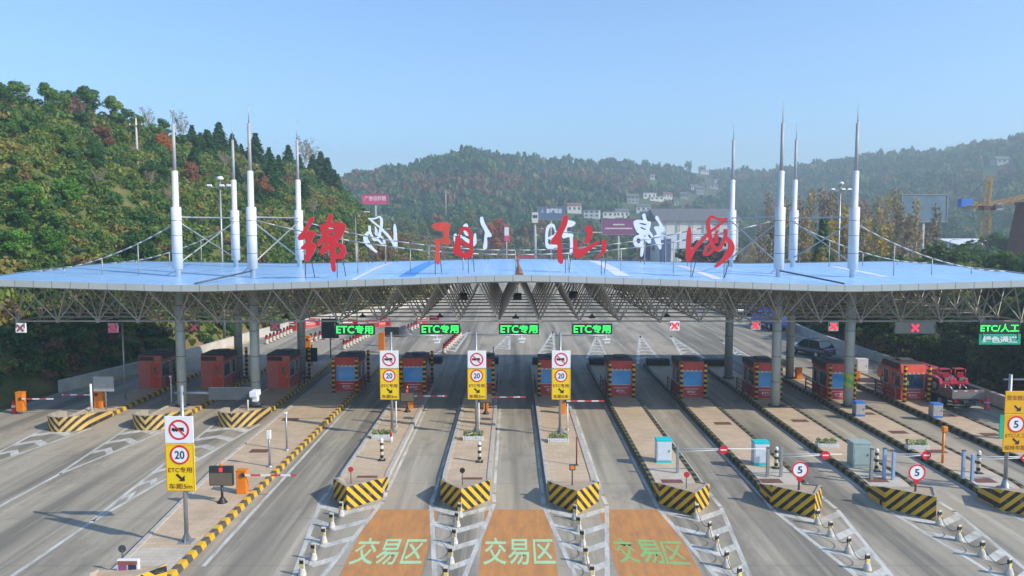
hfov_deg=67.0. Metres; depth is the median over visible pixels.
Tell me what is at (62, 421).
toll island
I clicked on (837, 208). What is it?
poplar tree
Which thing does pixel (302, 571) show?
chain bollard
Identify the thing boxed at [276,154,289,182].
conifer tree
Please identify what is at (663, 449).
cabinet
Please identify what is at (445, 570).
chain bollard
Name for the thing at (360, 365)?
side window
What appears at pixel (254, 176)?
broadleaf tree
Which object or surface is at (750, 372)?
side window
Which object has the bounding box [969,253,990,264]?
broadleaf tree
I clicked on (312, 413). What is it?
toll island
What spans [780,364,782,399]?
guard post
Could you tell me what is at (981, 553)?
chain bollard
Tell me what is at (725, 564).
chain bollard
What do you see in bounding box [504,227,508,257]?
banner sign
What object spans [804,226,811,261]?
poplar tree
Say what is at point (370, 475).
toll island
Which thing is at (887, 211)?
poplar tree
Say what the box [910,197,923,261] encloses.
poplar tree
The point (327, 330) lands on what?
lane board
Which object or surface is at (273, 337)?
traffic cone
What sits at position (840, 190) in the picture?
floodlight mast
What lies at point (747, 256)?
bare tree
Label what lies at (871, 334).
broadleaf tree
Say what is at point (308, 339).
barrier gate
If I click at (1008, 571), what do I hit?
chain bollard
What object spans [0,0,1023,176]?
sky
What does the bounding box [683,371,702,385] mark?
front window
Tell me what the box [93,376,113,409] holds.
notice board
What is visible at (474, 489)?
toll island
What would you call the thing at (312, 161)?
conifer tree
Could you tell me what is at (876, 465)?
banded bollard
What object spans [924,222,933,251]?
poplar tree
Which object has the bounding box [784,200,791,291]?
poplar tree
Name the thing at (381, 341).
barrier gate
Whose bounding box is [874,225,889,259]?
poplar tree
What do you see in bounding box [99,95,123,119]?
broadleaf tree
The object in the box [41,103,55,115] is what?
broadleaf tree
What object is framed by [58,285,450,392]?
verge wall
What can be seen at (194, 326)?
lane signal
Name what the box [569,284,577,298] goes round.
floodlight
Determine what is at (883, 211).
poplar tree
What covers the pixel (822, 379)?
side window
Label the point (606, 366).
side window
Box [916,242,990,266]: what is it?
broadleaf tree
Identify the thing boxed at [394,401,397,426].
slim post
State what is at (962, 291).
broadleaf tree
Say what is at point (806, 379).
railing
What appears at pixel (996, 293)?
broadleaf tree
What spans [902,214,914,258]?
poplar tree
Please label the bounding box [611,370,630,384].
front window
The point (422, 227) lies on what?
broadleaf tree
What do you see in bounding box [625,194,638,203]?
house
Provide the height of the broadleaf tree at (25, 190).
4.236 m
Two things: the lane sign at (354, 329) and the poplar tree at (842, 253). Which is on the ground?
the poplar tree at (842, 253)
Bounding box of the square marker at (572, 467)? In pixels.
[569,464,575,484]
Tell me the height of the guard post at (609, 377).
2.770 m
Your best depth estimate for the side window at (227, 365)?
64.87 m
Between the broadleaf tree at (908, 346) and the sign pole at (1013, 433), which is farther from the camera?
the broadleaf tree at (908, 346)
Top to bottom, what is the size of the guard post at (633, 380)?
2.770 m
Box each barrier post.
[766,447,769,476]
[869,448,874,479]
[882,448,886,478]
[961,450,965,478]
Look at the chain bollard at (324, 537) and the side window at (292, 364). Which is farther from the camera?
the side window at (292, 364)
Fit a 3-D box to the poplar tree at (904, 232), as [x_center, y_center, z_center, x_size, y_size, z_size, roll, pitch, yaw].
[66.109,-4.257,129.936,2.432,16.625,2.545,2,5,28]
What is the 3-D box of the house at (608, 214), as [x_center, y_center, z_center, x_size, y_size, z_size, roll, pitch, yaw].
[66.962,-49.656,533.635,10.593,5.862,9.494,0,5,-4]
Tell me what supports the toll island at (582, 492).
on the road
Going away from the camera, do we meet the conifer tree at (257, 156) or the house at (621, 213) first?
the conifer tree at (257, 156)
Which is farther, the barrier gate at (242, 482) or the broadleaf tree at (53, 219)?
the broadleaf tree at (53, 219)
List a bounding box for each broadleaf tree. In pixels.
[0,82,16,102]
[0,101,14,113]
[0,204,29,227]
[0,230,33,253]
[3,165,19,180]
[6,109,20,119]
[6,120,22,136]
[7,81,33,102]
[11,180,47,212]
[34,82,57,105]
[34,210,69,241]
[37,122,49,131]
[38,226,68,253]
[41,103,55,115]
[48,90,71,108]
[50,175,87,199]
[55,96,72,113]
[57,124,74,141]
[59,89,86,109]
[63,140,79,152]
[67,96,81,112]
[67,102,85,120]
[69,148,80,162]
[73,110,95,127]
[74,85,96,109]
[82,89,102,110]
[88,139,102,148]
[89,146,104,169]
[93,125,115,144]
[97,168,116,187]
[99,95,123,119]
[103,253,123,262]
[111,128,129,146]
[111,192,123,205]
[120,108,136,121]
[120,230,161,260]
[126,253,137,260]
[127,149,140,162]
[128,114,145,132]
[136,227,158,247]
[140,161,160,180]
[149,123,165,140]
[151,143,169,162]
[151,214,166,232]
[153,165,170,182]
[155,132,171,150]
[157,118,171,133]
[160,151,170,162]
[168,158,183,172]
[182,193,195,207]
[183,161,200,184]
[191,132,204,145]
[207,178,216,188]
[242,170,257,184]
[254,175,274,193]
[393,217,410,232]
[411,221,431,236]
[417,216,436,235]
[429,221,447,238]
[432,213,442,223]
[448,218,463,239]
[460,214,467,223]
[460,234,482,250]
[465,210,478,227]
[483,218,511,257]
[499,223,515,245]
[529,220,545,233]
[566,236,585,257]
[589,233,609,258]
[605,239,628,257]
[674,248,694,261]
[686,236,739,262]
[744,235,762,254]
[824,292,862,340]
[826,307,839,336]
[829,292,858,325]
[840,298,865,343]
[855,325,871,343]
[855,331,871,346]
[856,298,907,352]
[857,310,915,355]
[858,252,913,299]
[865,293,913,353]
[873,335,895,353]
[875,300,935,356]
[881,254,907,260]
[890,344,903,356]
[900,317,937,359]
[906,264,996,347]
[908,333,949,362]
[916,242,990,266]
[926,251,990,319]
[933,261,999,318]
[936,293,989,334]
[938,216,959,235]
[938,330,971,372]
[944,308,990,338]
[947,333,990,381]
[949,329,976,352]
[955,337,982,379]
[961,231,976,238]
[964,239,1003,253]
[965,334,1023,394]
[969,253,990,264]
[977,232,1008,251]
[977,291,1023,337]
[978,288,1001,317]
[980,250,1023,318]
[990,255,1023,310]
[993,288,1023,314]
[999,322,1023,366]
[1005,293,1023,321]
[1008,366,1023,384]
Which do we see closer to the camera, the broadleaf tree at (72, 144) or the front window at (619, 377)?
the front window at (619, 377)
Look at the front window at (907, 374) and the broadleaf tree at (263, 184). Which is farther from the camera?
the broadleaf tree at (263, 184)
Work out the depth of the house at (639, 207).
560.50 m
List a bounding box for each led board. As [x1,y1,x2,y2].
[209,462,233,503]
[400,386,413,412]
[479,388,491,414]
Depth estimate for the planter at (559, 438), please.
47.75 m
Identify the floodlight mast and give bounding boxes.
[207,176,230,338]
[831,182,851,261]
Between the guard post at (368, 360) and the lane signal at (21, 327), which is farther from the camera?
the guard post at (368, 360)
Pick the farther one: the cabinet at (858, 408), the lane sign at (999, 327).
the cabinet at (858, 408)
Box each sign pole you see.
[164,385,260,543]
[380,332,442,433]
[467,332,526,432]
[551,332,611,433]
[996,374,1023,487]
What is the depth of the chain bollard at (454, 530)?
33.03 m
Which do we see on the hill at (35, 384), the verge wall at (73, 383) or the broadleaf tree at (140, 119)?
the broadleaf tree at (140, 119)
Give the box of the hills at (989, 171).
[393,151,1021,256]
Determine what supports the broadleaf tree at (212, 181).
on the hill at (35, 384)
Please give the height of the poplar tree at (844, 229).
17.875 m
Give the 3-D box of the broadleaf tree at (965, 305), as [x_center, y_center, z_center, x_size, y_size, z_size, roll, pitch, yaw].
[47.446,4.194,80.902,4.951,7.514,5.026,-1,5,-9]
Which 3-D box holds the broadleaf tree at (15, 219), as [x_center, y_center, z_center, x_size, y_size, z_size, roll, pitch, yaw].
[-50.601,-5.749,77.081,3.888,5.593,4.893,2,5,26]
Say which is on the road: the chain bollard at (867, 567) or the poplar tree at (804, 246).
the chain bollard at (867, 567)
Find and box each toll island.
[47,359,200,431]
[85,361,379,575]
[132,360,266,430]
[218,361,331,427]
[333,356,444,509]
[440,356,500,510]
[530,357,598,513]
[586,357,709,514]
[643,358,821,517]
[703,358,936,520]
[781,359,1023,514]
[856,373,1023,463]
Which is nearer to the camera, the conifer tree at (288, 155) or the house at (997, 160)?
the conifer tree at (288, 155)
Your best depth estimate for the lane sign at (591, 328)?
52.78 m
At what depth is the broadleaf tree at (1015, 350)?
60.04 m
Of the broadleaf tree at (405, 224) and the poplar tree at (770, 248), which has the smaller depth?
the poplar tree at (770, 248)
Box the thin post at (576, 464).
[575,437,577,465]
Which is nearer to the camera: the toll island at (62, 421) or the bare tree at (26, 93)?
the toll island at (62, 421)
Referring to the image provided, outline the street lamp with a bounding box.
[355,211,369,319]
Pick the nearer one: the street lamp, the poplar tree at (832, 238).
the street lamp
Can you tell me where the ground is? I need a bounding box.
[0,256,1023,411]
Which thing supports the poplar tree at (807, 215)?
on the ground
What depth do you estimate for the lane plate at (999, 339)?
52.85 m
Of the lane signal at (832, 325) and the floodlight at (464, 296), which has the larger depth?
the floodlight at (464, 296)
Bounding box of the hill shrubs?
[0,95,525,385]
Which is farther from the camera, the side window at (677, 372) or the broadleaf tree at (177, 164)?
the broadleaf tree at (177, 164)
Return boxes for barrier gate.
[14,391,52,410]
[62,391,104,407]
[235,468,296,493]
[305,335,353,347]
[379,332,384,350]
[408,395,446,408]
[483,396,525,409]
[561,400,603,413]
[795,367,801,378]
[856,370,860,380]
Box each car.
[721,303,751,314]
[794,338,835,356]
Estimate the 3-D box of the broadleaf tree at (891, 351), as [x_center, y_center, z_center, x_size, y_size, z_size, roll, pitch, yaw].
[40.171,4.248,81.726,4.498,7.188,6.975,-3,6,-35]
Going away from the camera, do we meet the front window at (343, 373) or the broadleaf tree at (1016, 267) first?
the front window at (343, 373)
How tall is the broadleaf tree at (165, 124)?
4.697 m
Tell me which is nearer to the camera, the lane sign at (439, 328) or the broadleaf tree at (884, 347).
the lane sign at (439, 328)
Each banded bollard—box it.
[378,438,385,460]
[476,442,482,462]
[771,447,778,468]
[873,448,881,471]
[974,450,983,473]
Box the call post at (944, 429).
[941,426,947,462]
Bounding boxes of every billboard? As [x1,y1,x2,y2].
[362,194,388,215]
[537,207,563,258]
[601,218,635,259]
[900,194,948,249]
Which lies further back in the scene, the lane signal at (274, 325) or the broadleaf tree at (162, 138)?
the broadleaf tree at (162, 138)
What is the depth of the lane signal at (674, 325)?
52.77 m
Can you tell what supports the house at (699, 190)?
on the hills at (989, 171)
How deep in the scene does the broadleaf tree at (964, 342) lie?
67.69 m
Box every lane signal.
[15,323,26,332]
[108,323,118,332]
[189,322,199,331]
[270,321,279,330]
[669,321,679,330]
[750,320,760,329]
[828,321,838,330]
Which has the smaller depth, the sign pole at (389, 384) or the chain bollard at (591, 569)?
the chain bollard at (591, 569)
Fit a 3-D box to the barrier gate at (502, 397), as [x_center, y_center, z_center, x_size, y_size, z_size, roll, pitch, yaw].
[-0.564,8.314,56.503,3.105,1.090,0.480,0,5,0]
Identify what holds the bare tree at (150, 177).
on the hill at (35, 384)
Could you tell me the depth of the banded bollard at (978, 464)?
41.76 m
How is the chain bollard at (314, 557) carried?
on the road
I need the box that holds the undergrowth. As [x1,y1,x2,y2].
[457,254,1023,389]
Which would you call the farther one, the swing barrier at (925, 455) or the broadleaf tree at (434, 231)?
the broadleaf tree at (434, 231)
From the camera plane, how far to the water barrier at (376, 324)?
104.66 m
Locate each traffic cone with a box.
[264,334,268,343]
[272,332,275,340]
[342,340,345,348]
[442,343,446,352]
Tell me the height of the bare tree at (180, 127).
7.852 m
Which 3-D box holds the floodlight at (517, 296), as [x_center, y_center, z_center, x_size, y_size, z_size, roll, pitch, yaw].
[0.429,0.002,62.195,0.675,1.938,0.543,0,5,0]
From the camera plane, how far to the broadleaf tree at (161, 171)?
115.26 m
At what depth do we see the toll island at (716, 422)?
45.74 m
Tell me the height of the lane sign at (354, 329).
0.834 m
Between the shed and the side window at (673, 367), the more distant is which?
the shed
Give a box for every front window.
[336,366,354,380]
[403,367,422,381]
[471,368,491,382]
[541,369,551,383]
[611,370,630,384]
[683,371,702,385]
[758,372,770,386]
[832,373,843,387]
[902,374,924,389]
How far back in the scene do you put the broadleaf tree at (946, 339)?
71.62 m
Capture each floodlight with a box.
[459,293,466,299]
[513,283,521,299]
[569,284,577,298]
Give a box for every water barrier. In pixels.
[289,323,296,330]
[306,319,315,326]
[309,318,320,325]
[367,322,378,326]
[379,319,385,326]
[384,318,390,325]
[429,315,439,322]
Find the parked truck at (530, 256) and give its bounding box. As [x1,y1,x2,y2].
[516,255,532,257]
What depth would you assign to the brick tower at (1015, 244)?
163.48 m
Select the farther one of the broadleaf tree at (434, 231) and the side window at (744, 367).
the broadleaf tree at (434, 231)
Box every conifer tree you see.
[185,147,207,175]
[187,125,201,146]
[200,130,219,156]
[212,122,236,157]
[226,133,242,154]
[231,166,246,187]
[238,143,246,156]
[246,133,266,165]
[254,184,267,207]
[262,156,285,190]
[263,164,283,200]
[264,147,272,161]
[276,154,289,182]
[281,145,295,168]
[299,154,305,170]
[301,181,311,203]
[307,154,315,170]
[313,151,324,175]
[317,157,339,187]
[330,170,345,192]
[521,222,530,240]
[796,218,833,317]
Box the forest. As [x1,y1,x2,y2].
[340,132,1023,256]
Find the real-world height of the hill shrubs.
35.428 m
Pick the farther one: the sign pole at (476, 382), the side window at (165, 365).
the side window at (165, 365)
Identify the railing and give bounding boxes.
[166,371,176,385]
[232,368,246,385]
[299,368,309,385]
[361,371,369,390]
[428,372,432,390]
[534,374,535,393]
[600,375,605,394]
[667,376,676,395]
[736,377,749,396]
[805,378,821,397]
[875,379,895,399]
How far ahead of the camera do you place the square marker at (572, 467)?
37.98 m
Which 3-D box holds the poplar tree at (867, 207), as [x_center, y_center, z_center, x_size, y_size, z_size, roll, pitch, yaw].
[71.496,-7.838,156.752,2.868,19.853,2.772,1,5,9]
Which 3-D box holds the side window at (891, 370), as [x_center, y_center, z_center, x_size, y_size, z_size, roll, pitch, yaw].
[29.875,7.112,60.206,0.060,1.210,1.590,0,5,0]
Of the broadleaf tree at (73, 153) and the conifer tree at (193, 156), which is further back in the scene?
the conifer tree at (193, 156)
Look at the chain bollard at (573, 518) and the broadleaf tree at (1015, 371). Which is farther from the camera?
the broadleaf tree at (1015, 371)
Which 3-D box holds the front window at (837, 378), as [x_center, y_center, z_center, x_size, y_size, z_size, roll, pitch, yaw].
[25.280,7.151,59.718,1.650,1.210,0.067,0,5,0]
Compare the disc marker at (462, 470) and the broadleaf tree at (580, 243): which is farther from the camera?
the broadleaf tree at (580, 243)
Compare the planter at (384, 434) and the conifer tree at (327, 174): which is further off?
the conifer tree at (327, 174)
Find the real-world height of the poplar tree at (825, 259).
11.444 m
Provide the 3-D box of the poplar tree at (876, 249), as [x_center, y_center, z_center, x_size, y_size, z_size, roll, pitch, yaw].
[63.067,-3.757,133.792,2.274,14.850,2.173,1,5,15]
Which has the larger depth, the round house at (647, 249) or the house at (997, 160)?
the house at (997, 160)
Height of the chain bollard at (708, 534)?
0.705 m
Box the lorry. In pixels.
[751,310,786,329]
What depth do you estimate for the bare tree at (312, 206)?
147.11 m
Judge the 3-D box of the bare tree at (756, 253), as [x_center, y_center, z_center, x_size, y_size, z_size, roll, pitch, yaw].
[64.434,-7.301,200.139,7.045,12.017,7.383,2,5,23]
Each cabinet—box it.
[654,437,671,462]
[751,439,769,465]
[846,439,871,467]
[852,400,865,416]
[854,358,868,372]
[928,402,943,417]
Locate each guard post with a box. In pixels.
[245,347,247,378]
[307,347,310,378]
[331,358,335,392]
[355,358,358,392]
[367,350,370,381]
[399,359,402,393]
[422,359,425,393]
[430,351,433,382]
[492,360,494,394]
[537,361,541,395]
[608,362,611,397]
[631,362,635,397]
[679,363,683,398]
[703,363,706,398]
[754,364,758,399]
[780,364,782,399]
[827,365,832,400]
[853,365,856,399]
[901,366,906,402]
[926,366,931,401]
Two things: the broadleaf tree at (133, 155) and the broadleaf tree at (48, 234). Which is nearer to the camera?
the broadleaf tree at (48, 234)
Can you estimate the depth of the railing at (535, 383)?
63.16 m
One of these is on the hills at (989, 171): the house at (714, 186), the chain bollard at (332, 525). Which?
the house at (714, 186)
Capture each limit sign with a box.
[791,461,808,489]
[908,464,925,491]
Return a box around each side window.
[161,360,169,376]
[171,358,175,372]
[224,360,230,376]
[232,358,235,372]
[290,360,294,376]
[296,358,298,372]
[358,362,361,379]
[606,366,607,382]
[672,364,674,379]
[675,367,679,385]
[743,365,746,380]
[747,368,753,386]
[813,366,816,382]
[818,369,826,387]
[883,367,888,383]
[890,370,900,388]
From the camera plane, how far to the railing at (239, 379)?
65.98 m
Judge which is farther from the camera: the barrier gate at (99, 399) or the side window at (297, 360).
the side window at (297, 360)
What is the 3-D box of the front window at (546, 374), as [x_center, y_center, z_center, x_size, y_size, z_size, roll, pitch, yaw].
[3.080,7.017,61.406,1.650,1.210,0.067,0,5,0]
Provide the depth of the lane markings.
36.25 m
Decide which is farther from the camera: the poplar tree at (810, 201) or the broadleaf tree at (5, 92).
the poplar tree at (810, 201)
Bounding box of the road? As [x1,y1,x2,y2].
[0,282,1023,575]
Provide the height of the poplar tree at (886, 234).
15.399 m
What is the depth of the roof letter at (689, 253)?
53.45 m
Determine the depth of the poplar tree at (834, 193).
172.77 m
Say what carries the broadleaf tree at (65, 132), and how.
on the hill at (35, 384)
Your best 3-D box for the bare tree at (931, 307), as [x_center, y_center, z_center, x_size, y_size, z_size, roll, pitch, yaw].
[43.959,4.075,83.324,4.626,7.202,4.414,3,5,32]
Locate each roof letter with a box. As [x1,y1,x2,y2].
[298,214,345,278]
[363,216,397,262]
[432,222,474,273]
[453,217,491,259]
[545,220,575,259]
[551,215,606,273]
[633,214,666,262]
[685,215,734,277]
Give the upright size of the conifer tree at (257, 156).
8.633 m
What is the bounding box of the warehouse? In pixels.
[648,209,741,261]
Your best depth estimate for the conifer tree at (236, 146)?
165.76 m
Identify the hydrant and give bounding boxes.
[11,400,16,413]
[984,396,989,409]
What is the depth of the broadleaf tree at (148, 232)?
95.00 m
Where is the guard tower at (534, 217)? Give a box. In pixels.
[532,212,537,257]
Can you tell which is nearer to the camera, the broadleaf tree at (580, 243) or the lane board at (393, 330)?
the lane board at (393, 330)
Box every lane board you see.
[306,344,317,364]
[321,315,338,357]
[385,324,398,346]
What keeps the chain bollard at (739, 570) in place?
on the road
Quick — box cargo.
[914,362,938,378]
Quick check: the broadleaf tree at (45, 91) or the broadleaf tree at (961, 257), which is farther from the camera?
the broadleaf tree at (45, 91)
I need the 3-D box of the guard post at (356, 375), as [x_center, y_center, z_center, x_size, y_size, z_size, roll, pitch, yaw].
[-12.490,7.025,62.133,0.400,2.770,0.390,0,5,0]
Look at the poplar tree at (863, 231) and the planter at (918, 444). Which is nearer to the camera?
the planter at (918, 444)
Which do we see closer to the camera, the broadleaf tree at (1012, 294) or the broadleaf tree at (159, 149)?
the broadleaf tree at (1012, 294)
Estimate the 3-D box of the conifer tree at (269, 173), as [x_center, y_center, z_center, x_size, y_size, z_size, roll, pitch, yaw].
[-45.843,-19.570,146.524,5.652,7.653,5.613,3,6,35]
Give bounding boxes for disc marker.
[118,545,125,557]
[348,467,352,483]
[460,468,464,484]
[684,472,689,487]
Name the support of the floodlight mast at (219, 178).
on the ground
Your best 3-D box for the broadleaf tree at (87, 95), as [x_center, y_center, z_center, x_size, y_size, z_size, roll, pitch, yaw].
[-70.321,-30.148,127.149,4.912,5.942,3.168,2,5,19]
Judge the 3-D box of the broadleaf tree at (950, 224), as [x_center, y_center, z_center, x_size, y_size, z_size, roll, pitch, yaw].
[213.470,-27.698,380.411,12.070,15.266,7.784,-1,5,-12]
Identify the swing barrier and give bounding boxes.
[676,443,745,472]
[779,447,841,476]
[891,451,942,479]
[970,454,1023,481]
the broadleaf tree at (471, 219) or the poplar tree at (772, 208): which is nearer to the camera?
the poplar tree at (772, 208)
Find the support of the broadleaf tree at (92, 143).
on the hill at (35, 384)
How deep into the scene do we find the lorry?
102.40 m
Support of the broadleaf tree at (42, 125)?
on the hill at (35, 384)
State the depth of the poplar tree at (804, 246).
137.31 m
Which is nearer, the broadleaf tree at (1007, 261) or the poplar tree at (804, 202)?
the broadleaf tree at (1007, 261)
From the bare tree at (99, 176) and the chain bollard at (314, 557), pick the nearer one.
the chain bollard at (314, 557)
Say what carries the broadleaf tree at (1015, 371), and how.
on the ground
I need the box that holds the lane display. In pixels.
[117,558,139,570]
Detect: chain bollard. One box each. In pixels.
[298,558,306,575]
[309,543,317,560]
[320,527,327,543]
[328,512,334,528]
[338,501,344,516]
[443,566,447,575]
[447,546,454,564]
[451,528,457,544]
[453,511,460,527]
[457,502,462,518]
[571,504,577,520]
[575,515,581,531]
[579,529,585,546]
[582,546,589,564]
[589,564,594,575]
[693,503,699,519]
[705,521,712,537]
[713,533,720,551]
[722,550,729,568]
[737,566,741,575]
[814,509,820,525]
[826,521,833,537]
[844,536,852,554]
[863,553,871,571]
[935,510,942,526]
[955,524,962,541]
[977,540,985,558]
[1004,557,1013,575]
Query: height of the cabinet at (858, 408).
1.020 m
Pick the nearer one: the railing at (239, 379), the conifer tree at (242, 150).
the railing at (239, 379)
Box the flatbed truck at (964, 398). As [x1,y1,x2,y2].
[877,360,983,406]
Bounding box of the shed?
[938,239,985,249]
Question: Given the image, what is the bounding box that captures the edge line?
[79,341,249,388]
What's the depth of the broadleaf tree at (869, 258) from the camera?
100.83 m
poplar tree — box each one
[754,228,764,304]
[758,192,772,261]
[765,220,774,307]
[767,205,774,260]
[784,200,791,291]
[784,216,789,262]
[788,195,801,260]
[796,211,807,310]
[798,208,809,261]
[799,199,807,261]
[800,213,811,261]
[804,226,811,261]
[806,188,817,257]
[806,224,813,258]
[815,188,824,240]
[816,247,827,317]
[819,190,828,226]
[825,193,836,225]
[826,190,836,218]
[828,218,840,261]
[832,214,843,261]
[833,188,843,237]
[836,203,847,260]
[836,205,848,261]
[858,198,866,255]
[858,215,874,257]
[859,215,870,256]
[861,200,871,252]
[870,193,883,252]
[872,214,878,251]
[873,223,880,253]
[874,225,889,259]
[876,198,886,237]
[883,192,893,251]
[883,223,889,253]
[885,220,895,253]
[888,189,902,249]
[890,187,899,223]
[892,223,898,252]
[893,202,906,254]
[895,206,904,254]
[900,213,912,254]
[901,213,915,257]
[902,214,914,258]
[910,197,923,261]
[911,221,920,260]
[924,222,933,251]
[924,222,936,252]
[924,225,939,250]
[927,203,942,254]
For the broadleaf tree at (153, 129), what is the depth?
137.60 m
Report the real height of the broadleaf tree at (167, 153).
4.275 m
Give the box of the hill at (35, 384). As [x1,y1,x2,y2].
[0,123,486,406]
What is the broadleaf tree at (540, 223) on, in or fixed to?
on the hills at (989, 171)
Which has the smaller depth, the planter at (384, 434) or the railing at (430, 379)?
the planter at (384, 434)
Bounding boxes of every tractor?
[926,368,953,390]
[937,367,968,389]
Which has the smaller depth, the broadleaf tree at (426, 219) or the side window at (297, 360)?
the side window at (297, 360)
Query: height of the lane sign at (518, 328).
0.798 m
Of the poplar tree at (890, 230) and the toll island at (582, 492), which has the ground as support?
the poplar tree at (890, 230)
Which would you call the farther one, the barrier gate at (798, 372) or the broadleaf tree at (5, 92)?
the broadleaf tree at (5, 92)
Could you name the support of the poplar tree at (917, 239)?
on the ground
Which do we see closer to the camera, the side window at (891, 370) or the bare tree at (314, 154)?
the side window at (891, 370)
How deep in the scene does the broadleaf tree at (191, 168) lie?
126.28 m
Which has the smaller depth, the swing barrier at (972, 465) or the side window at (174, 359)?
the swing barrier at (972, 465)
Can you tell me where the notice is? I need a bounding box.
[844,373,853,386]
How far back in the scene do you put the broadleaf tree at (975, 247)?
158.95 m
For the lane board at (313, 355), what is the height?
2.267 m
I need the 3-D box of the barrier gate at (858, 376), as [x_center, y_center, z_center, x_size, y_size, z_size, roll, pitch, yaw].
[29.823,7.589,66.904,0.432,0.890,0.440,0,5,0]
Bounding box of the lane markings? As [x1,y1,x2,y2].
[0,292,1023,575]
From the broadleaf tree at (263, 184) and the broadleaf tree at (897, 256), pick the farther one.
the broadleaf tree at (263, 184)
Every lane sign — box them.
[334,323,374,334]
[420,323,459,333]
[499,323,538,333]
[572,323,611,333]
[893,322,935,333]
[978,322,1020,333]
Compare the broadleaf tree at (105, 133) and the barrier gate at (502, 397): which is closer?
the barrier gate at (502, 397)
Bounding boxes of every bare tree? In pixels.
[15,79,32,98]
[90,167,106,182]
[128,141,142,150]
[139,106,155,125]
[143,170,156,183]
[161,186,171,199]
[169,108,189,134]
[216,151,230,167]
[295,134,313,167]
[303,140,317,161]
[307,196,318,215]
[735,243,756,262]
[748,236,768,262]
[914,293,944,348]
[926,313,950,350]
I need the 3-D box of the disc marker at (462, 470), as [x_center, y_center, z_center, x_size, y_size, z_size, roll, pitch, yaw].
[-2.433,9.566,37.959,0.255,1.526,0.200,0,5,0]
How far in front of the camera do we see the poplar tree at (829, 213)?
156.80 m
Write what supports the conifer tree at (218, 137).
on the hill at (35, 384)
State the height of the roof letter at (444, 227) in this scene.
3.623 m
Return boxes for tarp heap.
[399,325,413,336]
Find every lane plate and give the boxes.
[979,331,1020,344]
[999,415,1003,437]
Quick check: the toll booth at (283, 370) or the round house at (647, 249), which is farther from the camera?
the round house at (647, 249)
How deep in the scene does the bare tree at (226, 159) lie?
146.58 m
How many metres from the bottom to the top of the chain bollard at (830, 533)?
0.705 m
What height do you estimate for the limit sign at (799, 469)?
2.034 m
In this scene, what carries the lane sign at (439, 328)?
hanging from the toll canopy
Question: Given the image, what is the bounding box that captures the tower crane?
[957,176,1023,251]
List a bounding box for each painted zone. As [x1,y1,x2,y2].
[339,509,437,575]
[479,509,557,575]
[600,509,701,575]
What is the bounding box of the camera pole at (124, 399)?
[121,323,127,400]
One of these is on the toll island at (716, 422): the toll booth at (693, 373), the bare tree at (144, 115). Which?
the toll booth at (693, 373)
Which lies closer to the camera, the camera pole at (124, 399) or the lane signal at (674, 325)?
the lane signal at (674, 325)
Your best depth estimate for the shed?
204.62 m
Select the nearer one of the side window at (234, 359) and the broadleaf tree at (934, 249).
the side window at (234, 359)
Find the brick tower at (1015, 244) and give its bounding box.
[1006,202,1023,259]
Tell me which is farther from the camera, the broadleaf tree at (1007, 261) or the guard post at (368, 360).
the broadleaf tree at (1007, 261)
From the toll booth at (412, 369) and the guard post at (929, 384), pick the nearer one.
the guard post at (929, 384)
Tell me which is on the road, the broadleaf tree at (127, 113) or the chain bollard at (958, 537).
the chain bollard at (958, 537)
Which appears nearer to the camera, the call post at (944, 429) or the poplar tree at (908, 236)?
the call post at (944, 429)
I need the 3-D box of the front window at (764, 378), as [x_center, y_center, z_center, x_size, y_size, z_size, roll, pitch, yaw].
[19.780,7.118,60.140,1.650,1.210,0.067,0,5,0]
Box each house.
[565,203,581,213]
[584,210,600,218]
[601,212,616,217]
[613,209,629,217]
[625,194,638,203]
[634,204,650,212]
[639,209,650,260]
[640,193,655,199]
[649,173,654,180]
[649,197,663,201]
[662,192,672,199]
[679,192,688,199]
[688,184,698,191]
[694,186,703,194]
[698,170,708,174]
[707,184,718,189]
[989,156,1011,165]
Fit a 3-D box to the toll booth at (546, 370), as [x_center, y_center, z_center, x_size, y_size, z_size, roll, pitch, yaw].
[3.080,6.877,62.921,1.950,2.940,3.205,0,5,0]
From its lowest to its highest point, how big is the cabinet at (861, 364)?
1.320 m
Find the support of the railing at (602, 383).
on the toll island at (639, 426)
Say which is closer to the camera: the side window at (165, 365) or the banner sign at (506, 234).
the side window at (165, 365)
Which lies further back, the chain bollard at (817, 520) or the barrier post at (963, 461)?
the barrier post at (963, 461)
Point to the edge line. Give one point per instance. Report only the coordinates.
(138, 373)
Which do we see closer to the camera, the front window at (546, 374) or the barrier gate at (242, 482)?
the barrier gate at (242, 482)
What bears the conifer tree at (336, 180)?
on the hill at (35, 384)
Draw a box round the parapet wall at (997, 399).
[795,323,1004,408]
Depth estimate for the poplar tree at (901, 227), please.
127.67 m
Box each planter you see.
[372,428,392,438]
[463,430,483,440]
[548,432,568,442]
[815,437,838,447]
[904,439,929,449]
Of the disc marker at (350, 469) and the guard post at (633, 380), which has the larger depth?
the guard post at (633, 380)
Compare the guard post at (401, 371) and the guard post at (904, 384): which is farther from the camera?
the guard post at (401, 371)
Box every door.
[150,363,159,387]
[212,363,221,386]
[278,363,287,387]
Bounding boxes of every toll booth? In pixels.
[138,348,176,387]
[201,348,236,387]
[267,348,299,387]
[335,351,365,390]
[402,351,429,391]
[471,352,494,388]
[537,353,558,393]
[604,354,632,395]
[671,355,703,396]
[742,356,770,397]
[812,357,843,398]
[882,357,926,399]
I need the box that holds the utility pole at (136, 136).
[129,118,142,164]
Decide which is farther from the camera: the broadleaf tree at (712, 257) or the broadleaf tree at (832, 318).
the broadleaf tree at (712, 257)
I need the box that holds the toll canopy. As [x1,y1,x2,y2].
[0,102,1023,406]
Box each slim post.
[88,384,94,410]
[169,375,172,403]
[266,430,272,467]
[284,412,289,450]
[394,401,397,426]
[478,403,480,427]
[565,404,568,429]

